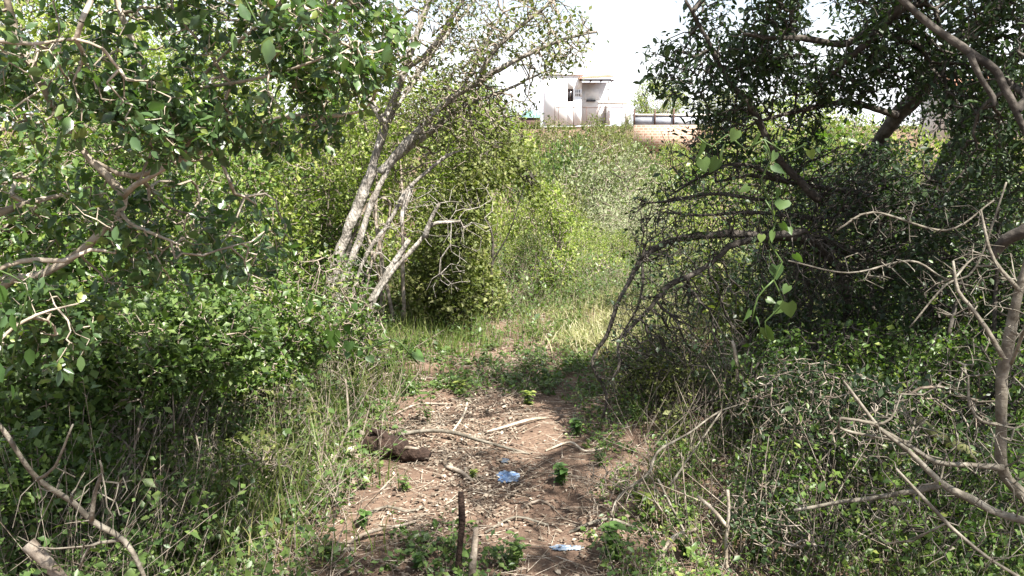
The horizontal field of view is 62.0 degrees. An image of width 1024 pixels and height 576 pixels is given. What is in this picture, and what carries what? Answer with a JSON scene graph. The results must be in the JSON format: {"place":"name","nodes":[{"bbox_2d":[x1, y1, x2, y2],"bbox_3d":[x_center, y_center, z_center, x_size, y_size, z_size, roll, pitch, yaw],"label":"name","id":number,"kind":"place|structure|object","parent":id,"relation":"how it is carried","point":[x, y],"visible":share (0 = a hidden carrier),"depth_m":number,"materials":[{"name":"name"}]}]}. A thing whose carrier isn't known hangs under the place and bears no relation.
{"place":"outdoors","nodes":[
{"label":"outdoors","id":0,"kind":"place"},
{"bbox_2d":[0,0,1023,126],"label":"sky","id":1,"kind":"structure","parent":0,"point":[628,26],"materials":[{"name":"white"}]},
{"bbox_2d":[1,126,1023,575],"bbox_3d":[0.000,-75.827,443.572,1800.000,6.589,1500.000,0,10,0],"label":"ground","id":2,"kind":"structure","parent":0,"point":[549,488],"depth_m":3.69,"materials":[{"name":"soil"}]},
{"bbox_2d":[0,2,180,234],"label":"shrub","id":3,"kind":"object","parent":2,"relation":"on","point":[3,123],"visible":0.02,"depth_m":20.55,"materials":[{"name":"green plant"}]},
{"bbox_2d":[0,0,182,282],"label":"shrub","id":4,"kind":"object","parent":2,"relation":"on","point":[29,18],"visible":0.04,"depth_m":6.15,"materials":[{"name":"green plant"}]},
{"bbox_2d":[0,138,283,407],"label":"shrub","id":5,"kind":"object","parent":2,"relation":"on","point":[87,275],"visible":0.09,"depth_m":3.49,"materials":[{"name":"green plant"}]},
{"bbox_2d":[0,273,286,536],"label":"shrub","id":6,"kind":"object","parent":2,"relation":"on","point":[144,358],"visible":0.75,"depth_m":2.81,"materials":[{"name":"green plant"}]},
{"bbox_2d":[9,82,303,307],"bbox_3d":[-1.896,-0.234,4.639,1.536,1.830,1.176,-6,12,-31],"label":"shrub","id":7,"kind":"object","parent":2,"relation":"on","point":[103,141],"visible":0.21,"depth_m":4.48,"materials":[{"name":"green plant"}]},
{"bbox_2d":[113,25,287,232],"bbox_3d":[-8.509,-3.423,23.473,4.796,7.599,4.823,1,10,8],"label":"shrub","id":8,"kind":"object","parent":2,"relation":"on","point":[247,73],"visible":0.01,"depth_m":22.67,"materials":[{"name":"green plant"}]},
{"bbox_2d":[0,0,420,386],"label":"broadleaf shrub","id":9,"kind":"object","parent":2,"relation":"on","point":[143,104],"visible":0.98,"depth_m":1.92,"materials":[{"name":"green plant"}]},
{"bbox_2d":[0,270,38,400],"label":"vine","id":10,"kind":"object","parent":9,"relation":"hanging from","point":[30,356],"visible":1,"depth_m":1.65,"materials":[{"name":"green plant"}]},
{"bbox_2d":[0,423,145,575],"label":"bare branch","id":11,"kind":"object","parent":9,"relation":"attached to","point":[91,519],"visible":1,"depth_m":1.93,"materials":[{"name":"brown plant"}]},
{"bbox_2d":[230,0,275,63],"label":"vine","id":12,"kind":"object","parent":9,"relation":"hanging from","point":[268,52],"visible":1,"depth_m":1.42,"materials":[{"name":"green plant"}]},
{"bbox_2d":[0,288,430,575],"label":"undergrowth","id":13,"kind":"object","parent":2,"relation":"on","point":[98,559],"visible":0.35,"depth_m":2.83,"materials":[{"name":"green plant"}]},
{"bbox_2d":[21,538,67,575],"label":"cut branch","id":14,"kind":"object","parent":13,"relation":"on","point":[43,558],"visible":0.91,"depth_m":2.14,"materials":[{"name":"beige plant"}]},
{"bbox_2d":[124,371,323,515],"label":"shrub","id":15,"kind":"object","parent":2,"relation":"on","point":[266,451],"visible":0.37,"depth_m":3.38,"materials":[{"name":"green plant"}]},
{"bbox_2d":[65,0,389,247],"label":"shrub","id":16,"kind":"object","parent":2,"relation":"on","point":[185,78],"visible":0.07,"depth_m":7.64,"materials":[{"name":"green plant"}]},
{"bbox_2d":[177,125,327,277],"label":"shrub","id":17,"kind":"object","parent":2,"relation":"on","point":[278,194],"visible":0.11,"depth_m":5.61,"materials":[{"name":"green plant"}]},
{"bbox_2d":[194,270,345,426],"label":"shrub","id":18,"kind":"object","parent":2,"relation":"on","point":[272,298],"visible":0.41,"depth_m":4.11,"materials":[{"name":"green plant"}]},
{"bbox_2d":[294,288,424,363],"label":"vine","id":19,"kind":"object","parent":18,"relation":"attached to","point":[333,337],"visible":1,"depth_m":4.10,"materials":[{"name":"green plant"}]},
{"bbox_2d":[192,154,392,316],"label":"shrub","id":20,"kind":"object","parent":2,"relation":"on","point":[313,250],"visible":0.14,"depth_m":6.73,"materials":[{"name":"green plant"}]},
{"bbox_2d":[262,440,354,516],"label":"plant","id":21,"kind":"object","parent":2,"relation":"on","point":[342,488],"visible":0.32,"depth_m":3.47,"materials":[{"name":"green plant"}]},
{"bbox_2d":[264,76,381,208],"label":"shrub","id":22,"kind":"object","parent":2,"relation":"on","point":[284,109],"visible":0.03,"depth_m":30.74,"materials":[{"name":"green plant"}]},
{"bbox_2d":[245,238,403,391],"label":"shrub","id":23,"kind":"object","parent":2,"relation":"on","point":[357,321],"visible":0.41,"depth_m":5.00,"materials":[{"name":"green plant"}]},
{"bbox_2d":[310,87,443,243],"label":"shrub","id":24,"kind":"object","parent":2,"relation":"on","point":[407,184],"visible":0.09,"depth_m":29.54,"materials":[{"name":"green plant"}]},
{"bbox_2d":[339,519,418,547],"bbox_3d":[-0.483,0.917,3.205,0.346,0.048,0.060,-8,13,-38],"label":"stick","id":25,"kind":"object","parent":2,"relation":"on","point":[381,528],"visible":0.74,"depth_m":3.19,"materials":[{"name":"beige wood"}]},
{"bbox_2d":[272,67,501,326],"bbox_3d":[-1.020,-0.745,6.819,1.900,2.060,1.181,0,10,0],"label":"shrub","id":26,"kind":"object","parent":2,"relation":"on","point":[356,178],"visible":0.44,"depth_m":6.63,"materials":[{"name":"green plant"}]},
{"bbox_2d":[360,428,431,462],"bbox_3d":[-0.543,0.734,3.990,0.332,0.160,0.121,2,10,10],"label":"log","id":27,"kind":"object","parent":2,"relation":"on","point":[412,452],"visible":0.86,"depth_m":3.96,"materials":[{"name":"brown wood"}]},
{"bbox_2d":[220,0,608,350],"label":"tree","id":28,"kind":"object","parent":2,"relation":"on","point":[416,136],"visible":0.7,"depth_m":5.31,"materials":[{"name":"green plant"}]},
{"bbox_2d":[337,148,497,357],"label":"dead shrub","id":29,"kind":"object","parent":2,"relation":"on","point":[395,262],"visible":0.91,"depth_m":5.24,"materials":[{"name":"grey wood"}]},
{"bbox_2d":[92,280,746,511],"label":"straw grass","id":30,"kind":"structure","parent":2,"relation":"on","point":[590,337],"depth_m":6.39,"materials":[{"name":"plant"}]},
{"bbox_2d":[411,381,436,420],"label":"weed","id":31,"kind":"object","parent":2,"relation":"on","point":[430,397],"visible":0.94,"depth_m":4.50,"materials":[{"name":"green plant"}]},
{"bbox_2d":[316,78,543,281],"bbox_3d":[-0.911,-1.123,8.837,2.444,2.121,1.876,-5,11,-24],"label":"shrub","id":32,"kind":"object","parent":2,"relation":"on","point":[416,213],"visible":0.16,"depth_m":8.51,"materials":[{"name":"green plant"}]},
{"bbox_2d":[391,429,528,454],"bbox_3d":[-0.249,0.746,4.214,0.727,0.042,0.123,3,10,17],"label":"stick","id":33,"kind":"object","parent":2,"relation":"on","point":[452,432],"visible":0.9,"depth_m":4.25,"materials":[{"name":"beige wood"}]},
{"bbox_2d":[455,491,465,574],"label":"stump stick","id":34,"kind":"object","parent":2,"relation":"on","point":[461,516],"visible":0.94,"depth_m":2.89,"materials":[{"name":"brown wood"}]},
{"bbox_2d":[409,143,513,252],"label":"shrub","id":35,"kind":"object","parent":2,"relation":"on","point":[499,220],"visible":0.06,"depth_m":14.90,"materials":[{"name":"green plant"}]},
{"bbox_2d":[379,127,550,329],"bbox_3d":[-0.309,-0.538,7.161,1.044,1.606,1.867,8,13,37],"label":"shrub","id":36,"kind":"object","parent":2,"relation":"on","point":[479,274],"visible":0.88,"depth_m":6.75,"materials":[{"name":"green plant"}]},
{"bbox_2d":[468,526,478,575],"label":"stump stick","id":37,"kind":"object","parent":2,"relation":"on","point":[473,562],"visible":0.98,"depth_m":2.88,"materials":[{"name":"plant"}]},
{"bbox_2d":[496,470,519,482],"bbox_3d":[-0.013,0.839,3.816,0.123,0.028,0.165,0,10,0],"label":"plastic bag","id":38,"kind":"object","parent":2,"relation":"on","point":[506,476],"visible":1,"depth_m":3.80,"materials":[{"name":"blue plastic"}]},
{"bbox_2d":[0,118,1021,342],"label":"scrub","id":39,"kind":"object","parent":2,"relation":"on","point":[729,300],"visible":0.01,"depth_m":7.25,"materials":[{"name":"green plant"}]},
{"bbox_2d":[2,291,1022,575],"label":"dry stalks","id":40,"kind":"object","parent":2,"relation":"on","point":[710,447],"visible":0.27,"depth_m":3.28,"materials":[{"name":"brown plant"}]},
{"bbox_2d":[3,252,1023,575],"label":"grass","id":41,"kind":"structure","parent":2,"relation":"on","point":[395,326],"depth_m":3.69,"materials":[{"name":"green plant"}]},
{"bbox_2d":[500,535,530,570],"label":"weed","id":42,"kind":"object","parent":2,"relation":"on","point":[515,558],"visible":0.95,"depth_m":2.98,"materials":[{"name":"green plant"}]},
{"bbox_2d":[481,133,551,254],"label":"shrub","id":43,"kind":"object","parent":2,"relation":"on","point":[507,191],"visible":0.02,"depth_m":23.98,"materials":[{"name":"green plant"}]},
{"bbox_2d":[502,235,547,280],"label":"shrub","id":44,"kind":"object","parent":2,"relation":"on","point":[513,249],"visible":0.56,"depth_m":8.44,"materials":[{"name":"green plant"}]},
{"bbox_2d":[505,135,554,241],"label":"shrub","id":45,"kind":"object","parent":2,"relation":"on","point":[516,190],"visible":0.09,"depth_m":21.82,"materials":[{"name":"green plant"}]},
{"bbox_2d":[498,178,586,263],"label":"shrub","id":46,"kind":"object","parent":2,"relation":"on","point":[517,224],"visible":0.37,"depth_m":9.54,"materials":[{"name":"green plant"}]},
{"bbox_2d":[500,165,589,250],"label":"shrub","id":47,"kind":"object","parent":2,"relation":"on","point":[572,198],"visible":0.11,"depth_m":15.89,"materials":[{"name":"green plant"}]},
{"bbox_2d":[515,115,575,174],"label":"shrub","id":48,"kind":"object","parent":2,"relation":"on","point":[544,137],"visible":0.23,"depth_m":40.97,"materials":[{"name":"green plant"}]},
{"bbox_2d":[551,462,568,485],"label":"weed","id":49,"kind":"object","parent":2,"relation":"on","point":[561,473],"visible":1,"depth_m":3.68,"materials":[{"name":"green plant"}]},
{"bbox_2d":[538,128,602,223],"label":"shrub","id":50,"kind":"object","parent":2,"relation":"on","point":[559,146],"visible":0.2,"depth_m":26.63,"materials":[{"name":"green plant"}]},
{"bbox_2d":[518,181,627,301],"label":"shrub","id":51,"kind":"object","parent":2,"relation":"on","point":[561,216],"visible":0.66,"depth_m":7.99,"materials":[{"name":"green plant"}]},
{"bbox_2d":[543,219,607,254],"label":"shrub","id":52,"kind":"object","parent":2,"relation":"on","point":[587,225],"visible":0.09,"depth_m":12.45,"materials":[{"name":"green plant"}]},
{"bbox_2d":[258,214,896,575],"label":"groundcover","id":53,"kind":"object","parent":2,"relation":"on","point":[451,539],"visible":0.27,"depth_m":5.90,"materials":[{"name":"green plant"}]},
{"bbox_2d":[542,73,628,125],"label":"house","id":54,"kind":"structure","parent":2,"relation":"on","point":[572,90],"depth_m":60.73,"materials":[{"name":"white paint"}]},
{"bbox_2d":[562,228,610,267],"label":"shrub","id":55,"kind":"object","parent":2,"relation":"on","point":[589,236],"visible":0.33,"depth_m":9.17,"materials":[{"name":"green plant"}]},
{"bbox_2d":[179,293,1002,575],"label":"leaf litter","id":56,"kind":"object","parent":2,"relation":"on","point":[479,500],"visible":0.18,"depth_m":3.83,"materials":[{"name":"brown plant"}]},
{"bbox_2d":[168,291,1014,575],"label":"twigs","id":57,"kind":"object","parent":2,"relation":"on","point":[520,569],"depth_m":3.85,"materials":[{"name":"brown wood"}]},
{"bbox_2d":[569,113,634,171],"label":"shrub","id":58,"kind":"object","parent":2,"relation":"on","point":[599,123],"visible":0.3,"depth_m":45.02,"materials":[{"name":"green plant"}]},
{"bbox_2d":[569,517,642,532],"bbox_3d":[0.366,0.927,3.316,0.285,0.046,0.071,1,10,6],"label":"stick","id":59,"kind":"object","parent":2,"relation":"on","point":[578,528],"visible":0.81,"depth_m":3.32,"materials":[{"name":"wood"}]},
{"bbox_2d":[598,521,626,562],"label":"weed","id":60,"kind":"object","parent":2,"relation":"on","point":[614,525],"visible":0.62,"depth_m":3.08,"materials":[{"name":"green plant"}]},
{"bbox_2d":[573,123,653,225],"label":"shrub","id":61,"kind":"object","parent":2,"relation":"on","point":[602,160],"visible":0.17,"depth_m":30.54,"materials":[{"name":"green plant"}]},
{"bbox_2d":[549,138,681,250],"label":"shrub","id":62,"kind":"object","parent":2,"relation":"on","point":[603,193],"visible":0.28,"depth_m":18.79,"materials":[{"name":"green plant"}]},
{"bbox_2d":[563,442,668,524],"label":"fallen branch","id":63,"kind":"object","parent":2,"relation":"on","point":[619,486],"visible":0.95,"depth_m":3.38,"materials":[{"name":"brown wood"}]},
{"bbox_2d":[585,161,646,228],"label":"shrub","id":64,"kind":"object","parent":2,"relation":"on","point":[610,191],"visible":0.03,"depth_m":23.80,"materials":[{"name":"green plant"}]},
{"bbox_2d":[596,229,636,257],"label":"shrub","id":65,"kind":"object","parent":2,"relation":"on","point":[612,240],"visible":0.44,"depth_m":9.97,"materials":[{"name":"green plant"}]},
{"bbox_2d":[611,113,641,163],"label":"shrub","id":66,"kind":"object","parent":2,"relation":"on","point":[630,128],"visible":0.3,"depth_m":49.03,"materials":[{"name":"green plant"}]},
{"bbox_2d":[583,185,673,251],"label":"shrub","id":67,"kind":"object","parent":2,"relation":"on","point":[613,213],"visible":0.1,"depth_m":14.95,"materials":[{"name":"green plant"}]},
{"bbox_2d":[598,205,669,255],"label":"shrub","id":68,"kind":"object","parent":2,"relation":"on","point":[611,227],"visible":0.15,"depth_m":10.50,"materials":[{"name":"green plant"}]},
{"bbox_2d":[610,145,657,199],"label":"shrub","id":69,"kind":"object","parent":2,"relation":"on","point":[628,169],"visible":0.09,"depth_m":27.73,"materials":[{"name":"green plant"}]},
{"bbox_2d":[631,491,658,516],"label":"weed","id":70,"kind":"object","parent":2,"relation":"on","point":[638,497],"visible":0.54,"depth_m":3.36,"materials":[{"name":"green plant"}]},
{"bbox_2d":[625,133,669,189],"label":"shrub","id":71,"kind":"object","parent":2,"relation":"on","point":[647,155],"visible":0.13,"depth_m":33.57,"materials":[{"name":"green plant"}]},
{"bbox_2d":[631,168,686,241],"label":"shrub","id":72,"kind":"object","parent":2,"relation":"on","point":[652,186],"visible":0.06,"depth_m":19.82,"materials":[{"name":"green plant"}]},
{"bbox_2d":[630,80,690,113],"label":"shrub","id":73,"kind":"object","parent":2,"relation":"on","point":[640,105],"visible":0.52,"depth_m":63.75,"materials":[{"name":"green plant"}]},
{"bbox_2d":[633,125,696,152],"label":"brick wall","id":74,"kind":"structure","parent":2,"relation":"on","point":[655,131],"depth_m":55.11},
{"bbox_2d":[632,109,710,125],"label":"guardrail","id":75,"kind":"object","parent":2,"relation":"on","point":[652,119],"depth_m":56.90,"materials":[{"name":"silver metal"}]},
{"bbox_2d":[610,400,751,515],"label":"dead branch","id":76,"kind":"object","parent":2,"relation":"on","point":[660,450],"visible":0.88,"depth_m":3.53,"materials":[{"name":"wood"}]},
{"bbox_2d":[653,137,724,207],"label":"shrub","id":77,"kind":"object","parent":2,"relation":"on","point":[676,145],"visible":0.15,"depth_m":37.23,"materials":[{"name":"green plant"}]},
{"bbox_2d":[658,188,741,251],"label":"shrub","id":78,"kind":"object","parent":2,"relation":"on","point":[698,218],"visible":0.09,"depth_m":12.87,"materials":[{"name":"green plant"}]},
{"bbox_2d":[604,320,797,455],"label":"shrub","id":79,"kind":"object","parent":2,"relation":"on","point":[650,371],"visible":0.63,"depth_m":4.48,"materials":[{"name":"green plant"}]},
{"bbox_2d":[650,129,762,239],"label":"shrub","id":80,"kind":"object","parent":2,"relation":"on","point":[735,186],"visible":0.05,"depth_m":21.77,"materials":[{"name":"green plant"}]},
{"bbox_2d":[696,489,730,570],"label":"dead branch","id":81,"kind":"object","parent":2,"relation":"on","point":[726,525],"visible":0.95,"depth_m":2.93,"materials":[{"name":"wood"}]},
{"bbox_2d":[687,88,767,124],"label":"shrub","id":82,"kind":"object","parent":2,"relation":"on","point":[733,99],"visible":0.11,"depth_m":58.21,"materials":[{"name":"green plant"}]},
{"bbox_2d":[652,171,843,364],"bbox_3d":[1.557,-0.160,5.689,1.216,1.332,1.298,0,10,0],"label":"shrub","id":83,"kind":"object","parent":2,"relation":"on","point":[759,311],"visible":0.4,"depth_m":5.53,"materials":[{"name":"green plant"}]},
{"bbox_2d":[715,117,819,181],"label":"shrub","id":84,"kind":"object","parent":2,"relation":"on","point":[747,139],"visible":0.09,"depth_m":43.13,"materials":[{"name":"green plant"}]},
{"bbox_2d":[591,122,959,418],"bbox_3d":[1.324,-0.035,4.298,1.980,1.572,0.834,-3,10,-16],"label":"thorn bush","id":85,"kind":"object","parent":2,"relation":"on","point":[803,235],"visible":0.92,"depth_m":4.16,"materials":[{"name":"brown plant"}]},
{"bbox_2d":[731,129,835,227],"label":"shrub","id":86,"kind":"object","parent":2,"relation":"on","point":[773,164],"visible":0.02,"depth_m":25.98,"materials":[{"name":"green plant"}]},
{"bbox_2d":[558,322,1023,575],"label":"undergrowth","id":87,"kind":"object","parent":2,"relation":"on","point":[991,570],"visible":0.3,"depth_m":3.12,"materials":[{"name":"green plant"}]},
{"bbox_2d":[747,81,849,154],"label":"shrub","id":88,"kind":"object","parent":2,"relation":"on","point":[789,109],"visible":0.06,"depth_m":45.94,"materials":[{"name":"green plant"}]},
{"bbox_2d":[632,0,1023,335],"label":"tree","id":89,"kind":"object","parent":2,"relation":"on","point":[928,74],"visible":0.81,"depth_m":3.85,"materials":[{"name":"green plant"}]},
{"bbox_2d":[695,127,819,199],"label":"vine","id":90,"kind":"object","parent":89,"relation":"hanging from","point":[713,163],"visible":0.99,"depth_m":2.57,"materials":[{"name":"green plant"}]},
{"bbox_2d":[744,199,802,342],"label":"vine","id":91,"kind":"object","parent":90,"relation":"hanging from","point":[786,308],"visible":1,"depth_m":2.52,"materials":[{"name":"green plant"}]},
{"bbox_2d":[909,182,1007,327],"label":"dead branch","id":92,"kind":"object","parent":89,"relation":"attached to","point":[969,274],"visible":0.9,"depth_m":2.83,"materials":[{"name":"brown wood"}]},
{"bbox_2d":[788,252,993,291],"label":"dead branch","id":93,"kind":"object","parent":92,"relation":"attached to","point":[904,261],"visible":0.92,"depth_m":2.93,"materials":[{"name":"brown wood"}]},
{"bbox_2d":[836,200,994,241],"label":"dead branch","id":94,"kind":"object","parent":92,"relation":"attached to","point":[908,221],"visible":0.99,"depth_m":2.90,"materials":[{"name":"wood"}]},
{"bbox_2d":[789,110,882,188],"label":"shrub","id":95,"kind":"object","parent":2,"relation":"on","point":[840,119],"visible":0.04,"depth_m":38.82,"materials":[{"name":"green plant"}]},
{"bbox_2d":[668,116,1023,338],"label":"shrub","id":96,"kind":"object","parent":2,"relation":"on","point":[830,136],"visible":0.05,"depth_m":6.08,"materials":[{"name":"green plant"}]},
{"bbox_2d":[727,350,1011,564],"bbox_3d":[1.167,0.604,3.272,1.146,0.678,0.962,-4,11,-21],"label":"shrub","id":97,"kind":"object","parent":2,"relation":"on","point":[869,401],"visible":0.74,"depth_m":3.18,"materials":[{"name":"green plant"}]},
{"bbox_2d":[916,417,981,462],"bbox_3d":[1.528,0.535,2.993,0.227,0.146,0.047,5,11,27],"label":"dead limb","id":98,"kind":"object","parent":97,"relation":"in","point":[947,440],"visible":0.53,"depth_m":2.98,"materials":[{"name":"wood"}]},
{"bbox_2d":[722,309,1023,486],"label":"shrub","id":99,"kind":"object","parent":2,"relation":"on","point":[895,362],"visible":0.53,"depth_m":3.71,"materials":[{"name":"green plant"}]},
{"bbox_2d":[728,403,1023,575],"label":"shrub","id":100,"kind":"object","parent":2,"relation":"on","point":[883,479],"visible":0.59,"depth_m":2.96,"materials":[{"name":"green plant"}]},
{"bbox_2d":[814,109,946,196],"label":"shrub","id":101,"kind":"object","parent":2,"relation":"on","point":[862,135],"visible":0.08,"depth_m":29.44,"materials":[{"name":"green plant"}]},
{"bbox_2d":[741,127,1023,413],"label":"shrub","id":102,"kind":"object","parent":2,"relation":"on","point":[869,302],"visible":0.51,"depth_m":4.61,"materials":[{"name":"green plant"}]},
{"bbox_2d":[794,209,1023,575],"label":"bare bush","id":103,"kind":"object","parent":2,"relation":"on","point":[1007,353],"visible":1,"depth_m":2.34,"materials":[{"name":"grey plant"}]},
{"bbox_2d":[802,134,1023,382],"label":"shrub","id":104,"kind":"object","parent":2,"relation":"on","point":[960,323],"visible":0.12,"depth_m":5.13,"materials":[{"name":"green plant"}]},
{"bbox_2d":[883,52,1023,438],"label":"shrub","id":105,"kind":"object","parent":2,"relation":"on","point":[995,325],"visible":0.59,"depth_m":3.98,"materials":[{"name":"green plant"}]},
{"bbox_2d":[905,124,1023,221],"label":"shrub","id":106,"kind":"object","parent":2,"relation":"on","point":[939,143],"depth_m":23.51,"materials":[{"name":"green plant"}]},
{"bbox_2d":[918,77,1022,138],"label":"hut","id":107,"kind":"object","parent":2,"relation":"on","point":[930,128],"visible":0.02,"depth_m":40.27,"materials":[{"name":"white paint"}]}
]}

